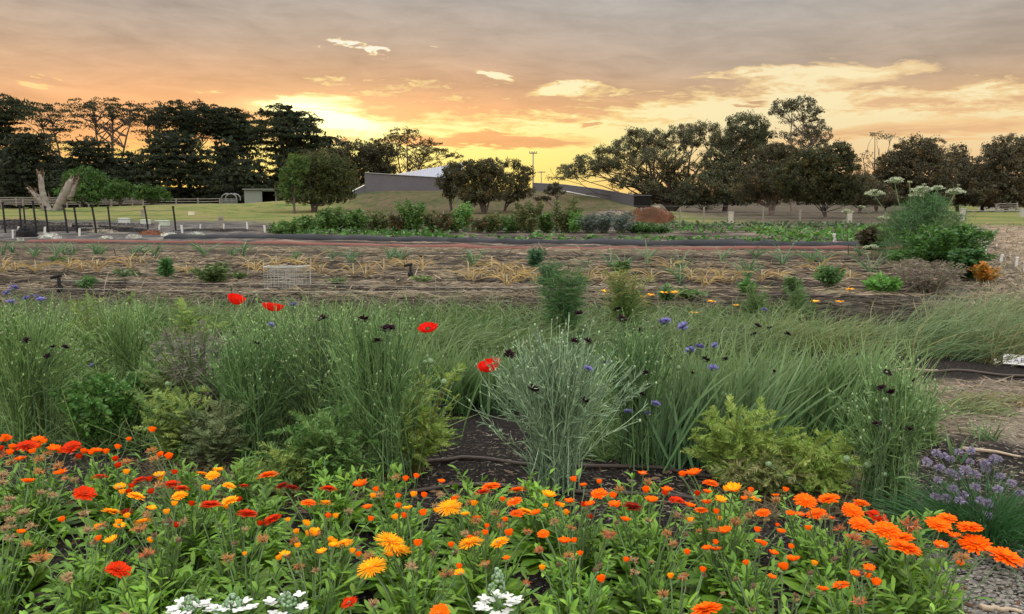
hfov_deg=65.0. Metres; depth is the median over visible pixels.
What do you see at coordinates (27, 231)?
netting heap
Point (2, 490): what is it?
calendula plant
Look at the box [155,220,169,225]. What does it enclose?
tub
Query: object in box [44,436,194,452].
drip pipe
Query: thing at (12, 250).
garlic plant
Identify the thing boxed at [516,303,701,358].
grass clump
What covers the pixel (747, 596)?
calendula plant
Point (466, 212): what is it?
hedge bush
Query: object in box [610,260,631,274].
green weed
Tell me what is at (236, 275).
green weed
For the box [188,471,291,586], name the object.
calendula plant
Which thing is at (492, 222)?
hedge bush
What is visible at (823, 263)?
garlic plant
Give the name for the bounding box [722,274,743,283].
garlic plant
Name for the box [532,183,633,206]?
sloping wall
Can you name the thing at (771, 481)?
feathery plant
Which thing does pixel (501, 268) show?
garlic plant
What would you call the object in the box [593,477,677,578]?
calendula plant
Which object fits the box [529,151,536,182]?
power pole
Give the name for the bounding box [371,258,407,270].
garlic plant
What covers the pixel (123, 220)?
tub
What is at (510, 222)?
hedge bush
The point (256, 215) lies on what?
ground
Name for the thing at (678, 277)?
garlic plant
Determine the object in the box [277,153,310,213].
green tree
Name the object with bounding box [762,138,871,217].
dark tree
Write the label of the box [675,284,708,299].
green weed
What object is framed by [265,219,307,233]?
hedge bush
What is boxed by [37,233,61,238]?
pale mound
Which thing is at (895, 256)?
green weed
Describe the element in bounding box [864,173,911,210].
olive tree
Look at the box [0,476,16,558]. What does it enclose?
calendula plant
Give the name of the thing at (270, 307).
poppy
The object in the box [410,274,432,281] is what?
green weed
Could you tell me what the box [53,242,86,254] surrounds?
garlic plant
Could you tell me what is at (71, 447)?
calendula plant
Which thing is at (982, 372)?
drip pipe
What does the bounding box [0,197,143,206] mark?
rail fence
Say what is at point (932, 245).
green bush
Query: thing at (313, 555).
calendula plant
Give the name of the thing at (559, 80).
sky
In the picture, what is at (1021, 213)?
white post
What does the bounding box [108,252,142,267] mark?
garlic plant
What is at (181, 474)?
calendula plant
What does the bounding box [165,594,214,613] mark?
candytuft plant
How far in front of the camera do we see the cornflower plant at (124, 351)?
5.33 m
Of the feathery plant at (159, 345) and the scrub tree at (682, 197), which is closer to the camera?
the feathery plant at (159, 345)
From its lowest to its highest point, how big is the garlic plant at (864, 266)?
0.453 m
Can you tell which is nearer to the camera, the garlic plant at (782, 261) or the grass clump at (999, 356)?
the grass clump at (999, 356)
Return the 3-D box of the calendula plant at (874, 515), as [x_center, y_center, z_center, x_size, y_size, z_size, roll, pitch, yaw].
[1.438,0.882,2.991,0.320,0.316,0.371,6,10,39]
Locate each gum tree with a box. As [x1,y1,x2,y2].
[545,119,730,210]
[663,109,778,211]
[767,94,833,211]
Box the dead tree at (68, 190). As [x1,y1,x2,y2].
[26,169,80,210]
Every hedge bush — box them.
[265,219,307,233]
[293,214,325,232]
[315,205,342,233]
[334,208,350,232]
[340,208,372,232]
[365,209,388,231]
[387,211,405,230]
[394,198,426,231]
[423,210,438,232]
[430,211,453,232]
[441,211,465,231]
[453,201,474,230]
[466,216,486,232]
[483,211,508,232]
[498,214,520,232]
[513,200,544,232]
[537,211,556,232]
[550,196,582,232]
[566,210,584,232]
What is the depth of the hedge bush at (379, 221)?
34.84 m
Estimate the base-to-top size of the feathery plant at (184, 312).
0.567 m
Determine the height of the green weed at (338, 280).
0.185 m
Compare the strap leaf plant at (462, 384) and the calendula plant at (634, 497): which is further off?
the strap leaf plant at (462, 384)
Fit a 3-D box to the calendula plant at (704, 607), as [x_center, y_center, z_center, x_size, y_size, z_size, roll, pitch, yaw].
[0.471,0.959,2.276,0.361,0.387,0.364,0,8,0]
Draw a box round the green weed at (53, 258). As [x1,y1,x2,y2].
[48,255,69,261]
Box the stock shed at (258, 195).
[242,189,281,202]
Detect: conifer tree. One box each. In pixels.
[0,126,65,207]
[34,134,144,207]
[45,166,77,207]
[96,146,161,205]
[123,129,223,205]
[185,159,234,200]
[193,133,247,200]
[199,154,276,203]
[227,159,361,194]
[236,149,351,200]
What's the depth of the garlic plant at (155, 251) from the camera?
19.68 m
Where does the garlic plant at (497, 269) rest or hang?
on the ground at (256, 215)
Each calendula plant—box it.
[0,434,78,514]
[0,440,82,546]
[0,445,17,528]
[0,457,15,499]
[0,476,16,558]
[0,476,73,599]
[0,525,50,613]
[19,598,72,613]
[24,485,151,613]
[25,525,141,613]
[51,444,160,548]
[64,437,150,520]
[85,547,203,613]
[114,469,233,579]
[115,501,220,613]
[115,593,154,613]
[123,452,228,550]
[145,426,219,522]
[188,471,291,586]
[189,495,284,613]
[190,533,285,613]
[212,448,287,525]
[213,477,295,562]
[265,500,373,613]
[267,539,365,613]
[275,478,375,602]
[285,474,369,555]
[296,454,365,528]
[342,596,378,613]
[351,475,440,606]
[352,458,429,533]
[355,505,461,613]
[357,549,461,613]
[359,473,447,562]
[429,603,517,613]
[430,464,512,540]
[431,482,532,608]
[433,479,520,564]
[440,517,535,613]
[445,555,539,613]
[501,481,592,574]
[504,468,580,550]
[528,503,624,613]
[529,550,613,613]
[535,476,621,596]
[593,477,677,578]
[596,471,671,547]
[603,517,711,613]
[608,490,699,610]
[631,566,736,613]
[675,473,768,559]
[678,468,762,579]
[679,487,785,605]
[699,526,800,613]
[720,562,841,613]
[759,487,870,590]
[783,493,903,613]
[794,531,882,613]
[816,569,905,613]
[855,506,946,580]
[859,509,992,613]
[872,538,1023,613]
[926,585,967,613]
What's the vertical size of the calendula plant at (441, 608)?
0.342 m
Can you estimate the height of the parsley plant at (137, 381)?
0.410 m
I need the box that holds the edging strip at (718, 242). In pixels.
[163,234,883,245]
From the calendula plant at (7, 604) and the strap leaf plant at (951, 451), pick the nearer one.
the calendula plant at (7, 604)
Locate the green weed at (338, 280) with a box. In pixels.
[325,275,347,284]
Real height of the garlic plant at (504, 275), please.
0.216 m
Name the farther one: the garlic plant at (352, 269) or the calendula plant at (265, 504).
the garlic plant at (352, 269)
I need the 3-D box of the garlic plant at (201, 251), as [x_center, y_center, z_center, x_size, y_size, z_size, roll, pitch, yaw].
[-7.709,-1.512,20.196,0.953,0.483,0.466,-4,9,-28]
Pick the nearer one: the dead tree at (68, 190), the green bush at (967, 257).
the green bush at (967, 257)
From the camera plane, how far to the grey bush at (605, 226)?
34.66 m
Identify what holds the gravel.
on the ground at (256, 215)
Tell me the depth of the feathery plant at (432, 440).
4.11 m
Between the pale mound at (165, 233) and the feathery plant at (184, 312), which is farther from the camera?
the pale mound at (165, 233)
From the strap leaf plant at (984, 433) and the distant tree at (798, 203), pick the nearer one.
the strap leaf plant at (984, 433)
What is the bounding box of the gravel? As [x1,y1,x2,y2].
[2,430,1023,613]
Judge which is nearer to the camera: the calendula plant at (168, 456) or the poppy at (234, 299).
the calendula plant at (168, 456)
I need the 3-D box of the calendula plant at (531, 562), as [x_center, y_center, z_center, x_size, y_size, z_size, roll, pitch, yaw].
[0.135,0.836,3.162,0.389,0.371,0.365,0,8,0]
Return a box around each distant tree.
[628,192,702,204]
[738,191,850,205]
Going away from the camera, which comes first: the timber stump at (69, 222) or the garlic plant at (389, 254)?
the garlic plant at (389, 254)
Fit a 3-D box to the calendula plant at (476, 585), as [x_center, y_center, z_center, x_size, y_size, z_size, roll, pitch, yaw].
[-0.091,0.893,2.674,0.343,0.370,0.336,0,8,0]
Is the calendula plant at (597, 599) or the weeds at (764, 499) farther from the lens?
the weeds at (764, 499)
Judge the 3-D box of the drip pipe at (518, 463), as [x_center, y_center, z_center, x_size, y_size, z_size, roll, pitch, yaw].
[0.320,0.861,4.171,2.218,0.062,0.320,1,8,5]
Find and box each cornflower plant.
[0,285,52,421]
[0,292,112,451]
[62,290,191,385]
[165,317,323,470]
[199,294,313,441]
[237,286,409,444]
[286,297,464,487]
[439,310,656,496]
[587,306,728,470]
[751,307,875,433]
[765,350,964,510]
[897,378,958,448]
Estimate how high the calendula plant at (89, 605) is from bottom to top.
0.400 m
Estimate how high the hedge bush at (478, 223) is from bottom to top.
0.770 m
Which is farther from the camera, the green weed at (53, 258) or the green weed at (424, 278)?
the green weed at (53, 258)
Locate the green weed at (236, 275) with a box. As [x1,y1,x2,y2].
[232,271,247,278]
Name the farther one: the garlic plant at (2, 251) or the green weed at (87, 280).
the garlic plant at (2, 251)
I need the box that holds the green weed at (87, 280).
[75,275,99,288]
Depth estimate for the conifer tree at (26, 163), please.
143.69 m
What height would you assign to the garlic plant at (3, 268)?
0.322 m
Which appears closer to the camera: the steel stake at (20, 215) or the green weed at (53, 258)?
the green weed at (53, 258)
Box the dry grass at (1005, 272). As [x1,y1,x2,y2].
[965,222,1023,307]
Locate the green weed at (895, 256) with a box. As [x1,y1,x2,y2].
[886,246,914,262]
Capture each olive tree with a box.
[838,169,902,212]
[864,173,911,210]
[872,131,961,211]
[929,142,1000,211]
[950,155,1023,210]
[964,132,1023,211]
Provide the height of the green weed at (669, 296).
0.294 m
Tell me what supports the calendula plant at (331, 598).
on the ground at (256, 215)
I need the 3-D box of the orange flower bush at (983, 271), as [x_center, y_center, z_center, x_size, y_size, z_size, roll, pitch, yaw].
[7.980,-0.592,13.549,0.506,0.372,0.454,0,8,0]
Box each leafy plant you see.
[625,222,643,232]
[637,223,658,232]
[652,225,673,232]
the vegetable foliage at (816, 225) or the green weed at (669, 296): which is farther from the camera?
the vegetable foliage at (816, 225)
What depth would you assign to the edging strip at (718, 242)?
26.37 m
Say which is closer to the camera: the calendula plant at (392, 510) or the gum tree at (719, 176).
the calendula plant at (392, 510)
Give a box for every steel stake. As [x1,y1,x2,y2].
[1,202,6,232]
[18,205,21,226]
[22,206,25,223]
[31,200,37,232]
[43,206,48,232]
[62,204,68,232]
[73,207,77,232]
[91,206,96,232]
[107,207,110,227]
[143,206,148,228]
[172,206,176,229]
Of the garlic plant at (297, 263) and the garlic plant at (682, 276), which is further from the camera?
the garlic plant at (297, 263)
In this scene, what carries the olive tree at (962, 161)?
on the ground at (256, 215)
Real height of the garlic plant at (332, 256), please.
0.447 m
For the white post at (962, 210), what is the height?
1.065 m
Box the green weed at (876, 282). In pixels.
[862,270,904,292]
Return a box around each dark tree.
[731,141,805,214]
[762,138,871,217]
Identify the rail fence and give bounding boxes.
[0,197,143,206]
[0,198,220,207]
[965,209,1023,216]
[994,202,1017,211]
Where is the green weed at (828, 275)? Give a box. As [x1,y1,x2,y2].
[812,264,847,286]
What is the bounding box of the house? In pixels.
[978,202,1015,209]
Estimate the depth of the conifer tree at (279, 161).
143.39 m
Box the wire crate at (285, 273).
[263,265,310,288]
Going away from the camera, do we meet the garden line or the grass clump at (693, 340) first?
the grass clump at (693, 340)
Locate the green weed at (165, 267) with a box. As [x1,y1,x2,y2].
[154,256,175,276]
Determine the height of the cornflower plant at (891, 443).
0.725 m
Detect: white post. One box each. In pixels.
[728,212,733,222]
[846,212,852,222]
[960,208,965,220]
[1019,208,1023,216]
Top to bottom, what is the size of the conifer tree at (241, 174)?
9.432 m
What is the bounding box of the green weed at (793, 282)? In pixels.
[781,275,804,293]
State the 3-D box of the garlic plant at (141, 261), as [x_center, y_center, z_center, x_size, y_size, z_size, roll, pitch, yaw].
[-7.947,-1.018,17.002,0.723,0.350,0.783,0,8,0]
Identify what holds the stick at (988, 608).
on the gravel
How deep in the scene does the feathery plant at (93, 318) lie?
6.20 m
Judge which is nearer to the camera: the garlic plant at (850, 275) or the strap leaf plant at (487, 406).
the strap leaf plant at (487, 406)
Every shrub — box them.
[51,165,117,206]
[102,177,134,205]
[128,183,173,204]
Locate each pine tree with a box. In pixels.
[0,93,37,206]
[8,101,85,206]
[60,96,147,164]
[118,103,179,186]
[142,99,236,200]
[196,106,265,183]
[243,103,352,160]
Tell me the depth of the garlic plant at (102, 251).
20.24 m
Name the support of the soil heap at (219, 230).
on the ground at (256, 215)
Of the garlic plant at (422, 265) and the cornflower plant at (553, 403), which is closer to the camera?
the cornflower plant at (553, 403)
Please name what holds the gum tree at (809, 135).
on the ground at (256, 215)
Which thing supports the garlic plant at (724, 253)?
on the ground at (256, 215)
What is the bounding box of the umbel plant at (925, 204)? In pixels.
[840,177,976,258]
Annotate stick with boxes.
[962,446,1020,457]
[978,603,1021,613]
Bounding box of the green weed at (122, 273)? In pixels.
[111,268,141,276]
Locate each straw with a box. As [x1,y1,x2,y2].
[0,242,935,299]
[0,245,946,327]
[0,272,732,318]
[3,426,1023,613]
[912,273,1023,440]
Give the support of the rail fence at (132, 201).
on the ground at (256, 215)
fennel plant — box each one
[527,254,594,339]
[534,258,564,284]
[597,267,657,327]
[734,281,774,317]
[781,285,810,313]
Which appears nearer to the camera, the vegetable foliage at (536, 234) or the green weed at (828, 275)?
the green weed at (828, 275)
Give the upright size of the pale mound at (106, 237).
0.229 m
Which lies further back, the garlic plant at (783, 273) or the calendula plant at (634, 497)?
the garlic plant at (783, 273)
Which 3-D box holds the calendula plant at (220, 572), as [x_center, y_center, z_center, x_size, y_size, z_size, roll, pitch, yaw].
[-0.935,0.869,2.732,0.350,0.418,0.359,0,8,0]
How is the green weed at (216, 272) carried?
on the ground at (256, 215)
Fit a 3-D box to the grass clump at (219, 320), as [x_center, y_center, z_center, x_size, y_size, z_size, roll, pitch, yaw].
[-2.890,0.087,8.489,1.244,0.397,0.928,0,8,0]
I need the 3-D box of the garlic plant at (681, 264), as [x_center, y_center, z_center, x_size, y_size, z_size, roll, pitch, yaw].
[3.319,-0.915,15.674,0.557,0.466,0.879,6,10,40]
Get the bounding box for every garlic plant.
[0,240,18,254]
[0,242,17,252]
[0,257,21,272]
[0,259,42,270]
[3,261,67,272]
[19,242,45,256]
[41,241,69,255]
[52,249,88,267]
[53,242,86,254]
[54,242,77,254]
[60,260,93,270]
[71,257,126,272]
[86,240,103,254]
[93,244,110,254]
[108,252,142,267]
[122,250,153,265]
[127,245,146,255]
[137,243,154,254]
[142,240,167,256]
[174,259,195,273]
[187,238,222,254]
[224,245,243,255]
[227,240,254,255]
[235,255,259,269]
[240,257,277,272]
[247,259,286,272]
[259,249,295,264]
[279,255,310,266]
[280,250,329,269]
[289,248,303,260]
[300,262,328,272]
[315,243,347,259]
[325,263,382,275]
[336,248,361,261]
[359,259,387,277]
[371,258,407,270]
[380,243,399,258]
[387,249,410,259]
[390,255,420,268]
[405,256,434,270]
[449,261,490,279]
[451,263,496,279]
[455,247,487,264]
[460,266,489,275]
[467,254,496,268]
[475,262,516,274]
[478,268,528,285]
[485,259,527,273]
[491,264,539,281]
[492,270,523,280]
[508,265,550,278]
[516,271,540,281]
[562,263,612,280]
[589,272,617,282]
[593,246,620,268]
[611,253,638,262]
[628,259,671,280]
[634,240,658,263]
[645,256,689,269]
[660,259,704,283]
[662,259,694,277]
[667,266,715,278]
[668,249,696,269]
[685,269,718,285]
[692,275,724,285]
[705,264,730,275]
[707,267,731,279]
[717,245,736,260]
[720,250,767,272]
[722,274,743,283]
[724,265,750,275]
[731,262,764,278]
[736,269,791,281]
[745,246,767,257]
[756,242,802,265]
[766,270,797,277]
[793,256,839,272]
[796,249,820,262]
[801,247,838,264]
[838,263,866,278]
[845,251,892,271]
[852,244,870,255]
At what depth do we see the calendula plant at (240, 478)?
3.54 m
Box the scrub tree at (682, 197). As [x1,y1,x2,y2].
[668,183,751,209]
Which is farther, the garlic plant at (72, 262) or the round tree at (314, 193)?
the round tree at (314, 193)
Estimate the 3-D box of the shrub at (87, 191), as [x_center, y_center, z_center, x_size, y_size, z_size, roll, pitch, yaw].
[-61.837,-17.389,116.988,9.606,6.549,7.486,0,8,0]
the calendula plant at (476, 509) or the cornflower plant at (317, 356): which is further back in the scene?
the cornflower plant at (317, 356)
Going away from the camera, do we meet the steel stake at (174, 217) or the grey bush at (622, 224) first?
the grey bush at (622, 224)
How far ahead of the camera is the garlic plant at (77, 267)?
15.96 m
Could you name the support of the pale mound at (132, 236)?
on the ground at (256, 215)
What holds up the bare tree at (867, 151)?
on the ground at (256, 215)
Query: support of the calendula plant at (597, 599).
on the ground at (256, 215)
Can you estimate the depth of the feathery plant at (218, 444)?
4.19 m
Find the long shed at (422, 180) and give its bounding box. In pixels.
[352,164,462,193]
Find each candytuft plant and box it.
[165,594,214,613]
[206,593,258,613]
[263,590,307,613]
[473,567,523,613]
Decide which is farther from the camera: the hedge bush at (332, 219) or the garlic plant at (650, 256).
the hedge bush at (332, 219)
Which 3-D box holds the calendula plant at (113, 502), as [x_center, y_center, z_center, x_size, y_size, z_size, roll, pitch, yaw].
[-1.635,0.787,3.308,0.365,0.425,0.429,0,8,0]
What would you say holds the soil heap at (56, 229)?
on the ground at (256, 215)
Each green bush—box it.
[897,223,998,273]
[946,247,986,279]
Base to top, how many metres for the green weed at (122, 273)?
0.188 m
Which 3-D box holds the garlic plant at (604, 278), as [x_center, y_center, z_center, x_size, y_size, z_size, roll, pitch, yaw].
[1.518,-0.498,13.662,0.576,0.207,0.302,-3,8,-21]
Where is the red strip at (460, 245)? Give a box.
[27,239,901,249]
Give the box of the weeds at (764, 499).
[133,452,883,526]
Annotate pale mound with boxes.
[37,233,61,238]
[100,235,113,238]
[125,234,142,238]
[160,232,176,235]
[188,232,204,234]
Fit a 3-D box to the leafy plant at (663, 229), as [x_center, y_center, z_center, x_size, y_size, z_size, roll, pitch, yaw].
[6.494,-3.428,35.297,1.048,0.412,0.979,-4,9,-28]
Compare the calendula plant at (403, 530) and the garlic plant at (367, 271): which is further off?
the garlic plant at (367, 271)
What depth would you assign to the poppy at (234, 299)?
5.44 m
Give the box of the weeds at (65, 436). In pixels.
[0,301,811,467]
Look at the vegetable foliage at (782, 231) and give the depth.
29.10 m
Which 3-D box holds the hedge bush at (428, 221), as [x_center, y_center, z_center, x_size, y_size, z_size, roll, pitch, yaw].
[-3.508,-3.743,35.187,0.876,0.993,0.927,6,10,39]
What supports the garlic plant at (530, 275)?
on the ground at (256, 215)
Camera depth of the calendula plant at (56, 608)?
2.31 m
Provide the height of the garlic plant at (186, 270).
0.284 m
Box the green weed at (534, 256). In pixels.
[526,245,546,266]
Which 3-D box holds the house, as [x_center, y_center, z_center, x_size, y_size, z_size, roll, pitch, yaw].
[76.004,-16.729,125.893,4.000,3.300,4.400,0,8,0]
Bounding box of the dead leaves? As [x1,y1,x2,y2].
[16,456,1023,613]
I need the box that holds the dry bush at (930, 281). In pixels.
[881,257,970,293]
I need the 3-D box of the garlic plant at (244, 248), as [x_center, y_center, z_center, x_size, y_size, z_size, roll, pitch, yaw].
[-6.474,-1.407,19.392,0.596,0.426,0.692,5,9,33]
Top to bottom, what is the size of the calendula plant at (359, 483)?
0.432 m
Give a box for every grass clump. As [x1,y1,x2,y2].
[16,292,155,335]
[103,291,211,329]
[195,300,288,332]
[247,299,376,337]
[337,304,510,361]
[415,307,579,361]
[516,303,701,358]
[616,304,813,362]
[730,296,904,355]
[823,295,1007,360]
[882,285,1023,365]
[912,277,1023,323]
[922,387,1023,420]
[937,289,1023,366]
[951,389,1023,410]
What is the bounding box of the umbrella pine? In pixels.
[369,126,463,172]
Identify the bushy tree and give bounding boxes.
[433,160,461,210]
[447,157,515,213]
[503,157,535,210]
[533,181,566,206]
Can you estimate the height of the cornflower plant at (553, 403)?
0.902 m
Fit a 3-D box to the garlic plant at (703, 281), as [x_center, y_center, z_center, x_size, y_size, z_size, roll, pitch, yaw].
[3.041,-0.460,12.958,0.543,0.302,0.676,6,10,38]
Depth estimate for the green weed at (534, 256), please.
16.24 m
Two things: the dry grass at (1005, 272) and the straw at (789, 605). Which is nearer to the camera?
the straw at (789, 605)
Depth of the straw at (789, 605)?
4.07 m
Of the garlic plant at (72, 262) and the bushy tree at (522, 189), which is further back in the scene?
the bushy tree at (522, 189)
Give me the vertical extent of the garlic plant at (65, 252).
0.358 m
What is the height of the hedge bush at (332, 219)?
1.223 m
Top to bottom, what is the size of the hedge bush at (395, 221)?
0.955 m
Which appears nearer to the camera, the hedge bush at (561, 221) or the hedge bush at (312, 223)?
the hedge bush at (312, 223)
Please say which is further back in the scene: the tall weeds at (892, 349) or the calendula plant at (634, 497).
the tall weeds at (892, 349)
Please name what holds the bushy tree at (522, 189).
on the ground at (256, 215)
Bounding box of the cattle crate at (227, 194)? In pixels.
[221,193,240,203]
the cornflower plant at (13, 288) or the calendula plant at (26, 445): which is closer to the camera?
the calendula plant at (26, 445)
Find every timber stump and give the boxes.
[67,219,71,226]
[154,221,158,227]
[218,216,223,227]
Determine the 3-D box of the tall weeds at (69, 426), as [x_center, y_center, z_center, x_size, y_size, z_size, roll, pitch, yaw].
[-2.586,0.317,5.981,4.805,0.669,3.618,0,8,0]
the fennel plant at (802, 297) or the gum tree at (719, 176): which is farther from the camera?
the gum tree at (719, 176)
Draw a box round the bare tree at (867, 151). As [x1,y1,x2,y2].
[859,130,900,211]
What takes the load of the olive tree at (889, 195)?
on the ground at (256, 215)
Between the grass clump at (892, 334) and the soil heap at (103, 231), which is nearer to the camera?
the grass clump at (892, 334)
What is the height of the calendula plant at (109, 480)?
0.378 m
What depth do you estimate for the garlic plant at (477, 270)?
14.79 m
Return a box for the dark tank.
[632,195,651,207]
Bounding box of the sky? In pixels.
[0,0,1023,200]
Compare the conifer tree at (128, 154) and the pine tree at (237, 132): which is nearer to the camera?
the conifer tree at (128, 154)
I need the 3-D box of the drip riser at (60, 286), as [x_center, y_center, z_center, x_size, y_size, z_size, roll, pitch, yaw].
[-6.997,-0.347,12.361,0.184,0.324,0.111,0,8,0]
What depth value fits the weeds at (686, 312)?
9.30 m
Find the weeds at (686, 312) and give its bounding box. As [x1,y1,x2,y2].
[0,283,833,335]
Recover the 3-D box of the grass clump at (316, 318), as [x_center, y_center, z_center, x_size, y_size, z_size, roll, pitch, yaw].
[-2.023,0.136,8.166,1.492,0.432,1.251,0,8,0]
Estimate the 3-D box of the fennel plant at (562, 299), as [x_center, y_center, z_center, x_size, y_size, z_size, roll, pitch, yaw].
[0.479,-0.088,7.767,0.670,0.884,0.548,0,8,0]
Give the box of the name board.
[1003,354,1023,365]
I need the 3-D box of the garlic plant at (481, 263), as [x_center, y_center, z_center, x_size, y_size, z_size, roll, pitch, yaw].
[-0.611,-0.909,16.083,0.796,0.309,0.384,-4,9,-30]
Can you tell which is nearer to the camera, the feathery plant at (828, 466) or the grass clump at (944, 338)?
the feathery plant at (828, 466)
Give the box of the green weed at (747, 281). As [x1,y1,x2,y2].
[736,276,758,292]
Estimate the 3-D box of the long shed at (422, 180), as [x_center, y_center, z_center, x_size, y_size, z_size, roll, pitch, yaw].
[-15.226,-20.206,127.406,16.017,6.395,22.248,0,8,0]
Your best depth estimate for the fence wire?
36.17 m
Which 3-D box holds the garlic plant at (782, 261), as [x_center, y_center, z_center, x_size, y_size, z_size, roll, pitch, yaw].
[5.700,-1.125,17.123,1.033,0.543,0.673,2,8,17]
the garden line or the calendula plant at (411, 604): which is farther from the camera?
the garden line
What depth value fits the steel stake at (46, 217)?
35.19 m
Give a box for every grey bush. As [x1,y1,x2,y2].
[574,212,600,232]
[591,211,614,232]
[607,210,636,232]
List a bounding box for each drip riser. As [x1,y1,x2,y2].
[50,274,63,291]
[404,263,412,276]
[439,404,447,438]
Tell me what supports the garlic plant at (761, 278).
on the ground at (256, 215)
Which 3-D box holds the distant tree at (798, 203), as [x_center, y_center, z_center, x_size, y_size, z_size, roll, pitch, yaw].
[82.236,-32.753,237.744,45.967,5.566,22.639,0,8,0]
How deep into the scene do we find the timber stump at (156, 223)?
40.88 m
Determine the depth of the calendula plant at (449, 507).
2.85 m
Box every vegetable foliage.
[276,226,450,236]
[293,229,453,236]
[318,223,582,232]
[447,231,891,243]
[632,219,905,228]
[640,222,898,233]
[746,224,899,239]
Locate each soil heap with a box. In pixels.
[0,219,52,224]
[0,224,53,228]
[1,222,153,226]
[33,226,90,231]
[85,227,147,231]
[87,229,116,232]
[138,230,162,234]
[172,228,255,231]
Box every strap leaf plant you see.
[391,334,506,416]
[431,344,532,409]
[463,341,555,416]
[610,325,854,473]
[727,327,938,453]
[946,431,975,462]
[955,413,1015,441]
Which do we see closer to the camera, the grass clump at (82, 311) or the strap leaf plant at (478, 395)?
the strap leaf plant at (478, 395)
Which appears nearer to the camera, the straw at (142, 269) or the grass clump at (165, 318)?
the grass clump at (165, 318)
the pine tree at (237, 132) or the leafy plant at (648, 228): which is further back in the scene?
the pine tree at (237, 132)
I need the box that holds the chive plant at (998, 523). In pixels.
[837,446,1023,588]
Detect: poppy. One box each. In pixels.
[227,293,245,341]
[263,302,283,332]
[402,322,437,403]
[460,358,499,440]
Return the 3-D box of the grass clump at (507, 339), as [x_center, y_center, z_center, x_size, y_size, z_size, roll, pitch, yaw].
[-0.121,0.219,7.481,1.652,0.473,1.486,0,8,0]
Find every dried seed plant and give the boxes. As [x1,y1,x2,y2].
[149,320,233,421]
[210,330,249,427]
[293,324,349,419]
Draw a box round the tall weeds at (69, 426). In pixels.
[0,292,477,451]
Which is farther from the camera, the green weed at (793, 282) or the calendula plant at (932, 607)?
the green weed at (793, 282)
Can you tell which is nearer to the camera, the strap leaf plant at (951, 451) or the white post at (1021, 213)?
the strap leaf plant at (951, 451)
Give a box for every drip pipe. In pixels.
[0,283,870,296]
[10,299,715,304]
[10,590,86,601]
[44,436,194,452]
[357,455,798,493]
[408,482,799,511]
[909,369,1023,376]
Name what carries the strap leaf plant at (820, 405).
on the ground at (256, 215)
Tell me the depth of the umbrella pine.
162.03 m
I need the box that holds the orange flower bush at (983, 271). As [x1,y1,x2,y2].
[967,261,1001,282]
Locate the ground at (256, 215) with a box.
[0,191,1023,613]
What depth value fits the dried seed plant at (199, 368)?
4.73 m
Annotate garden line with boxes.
[0,280,627,291]
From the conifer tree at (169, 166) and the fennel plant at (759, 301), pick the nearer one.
the fennel plant at (759, 301)
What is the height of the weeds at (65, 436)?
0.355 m
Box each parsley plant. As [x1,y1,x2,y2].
[48,371,146,447]
[129,370,160,432]
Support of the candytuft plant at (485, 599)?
on the ground at (256, 215)
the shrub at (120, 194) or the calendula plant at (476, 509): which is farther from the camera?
the shrub at (120, 194)
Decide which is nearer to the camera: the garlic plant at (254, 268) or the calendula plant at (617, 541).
the calendula plant at (617, 541)
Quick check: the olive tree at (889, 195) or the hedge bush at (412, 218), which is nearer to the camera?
the hedge bush at (412, 218)
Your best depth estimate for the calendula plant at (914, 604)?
2.52 m
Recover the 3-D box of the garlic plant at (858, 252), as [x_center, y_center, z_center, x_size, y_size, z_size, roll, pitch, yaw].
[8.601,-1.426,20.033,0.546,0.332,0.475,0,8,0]
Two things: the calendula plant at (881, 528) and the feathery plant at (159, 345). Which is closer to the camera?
the calendula plant at (881, 528)
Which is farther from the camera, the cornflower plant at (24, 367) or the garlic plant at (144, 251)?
the garlic plant at (144, 251)
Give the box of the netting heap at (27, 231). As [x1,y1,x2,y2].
[15,226,37,236]
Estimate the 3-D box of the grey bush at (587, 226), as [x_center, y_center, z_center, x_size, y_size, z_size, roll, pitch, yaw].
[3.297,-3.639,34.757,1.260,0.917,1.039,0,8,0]
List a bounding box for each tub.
[118,218,129,223]
[140,220,150,223]
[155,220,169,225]
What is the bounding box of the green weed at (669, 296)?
[657,282,674,300]
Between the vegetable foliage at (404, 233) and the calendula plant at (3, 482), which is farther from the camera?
the vegetable foliage at (404, 233)
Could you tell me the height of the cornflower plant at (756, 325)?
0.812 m
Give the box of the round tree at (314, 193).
[272,149,360,211]
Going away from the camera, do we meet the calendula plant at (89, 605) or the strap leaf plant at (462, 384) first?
the calendula plant at (89, 605)
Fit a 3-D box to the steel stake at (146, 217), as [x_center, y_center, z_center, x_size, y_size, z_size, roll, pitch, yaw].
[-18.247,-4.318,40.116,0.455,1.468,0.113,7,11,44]
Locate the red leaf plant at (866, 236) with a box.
[854,223,886,249]
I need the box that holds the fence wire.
[4,206,171,221]
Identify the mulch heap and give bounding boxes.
[589,209,629,221]
[627,206,676,222]
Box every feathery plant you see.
[54,289,146,377]
[122,347,208,422]
[131,380,211,465]
[135,329,242,399]
[163,390,257,470]
[168,296,228,353]
[237,436,318,504]
[265,399,381,490]
[389,362,465,475]
[680,394,804,498]
[708,444,820,507]
[754,428,869,505]
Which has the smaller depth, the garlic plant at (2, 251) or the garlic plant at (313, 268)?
the garlic plant at (313, 268)
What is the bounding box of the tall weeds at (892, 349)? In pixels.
[563,321,952,458]
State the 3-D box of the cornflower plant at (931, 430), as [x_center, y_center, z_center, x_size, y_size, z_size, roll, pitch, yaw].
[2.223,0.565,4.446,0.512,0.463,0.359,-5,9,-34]
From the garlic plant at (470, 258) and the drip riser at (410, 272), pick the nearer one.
the drip riser at (410, 272)
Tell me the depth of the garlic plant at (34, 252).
19.92 m
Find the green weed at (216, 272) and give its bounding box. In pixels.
[188,261,232,282]
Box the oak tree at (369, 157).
[312,137,400,189]

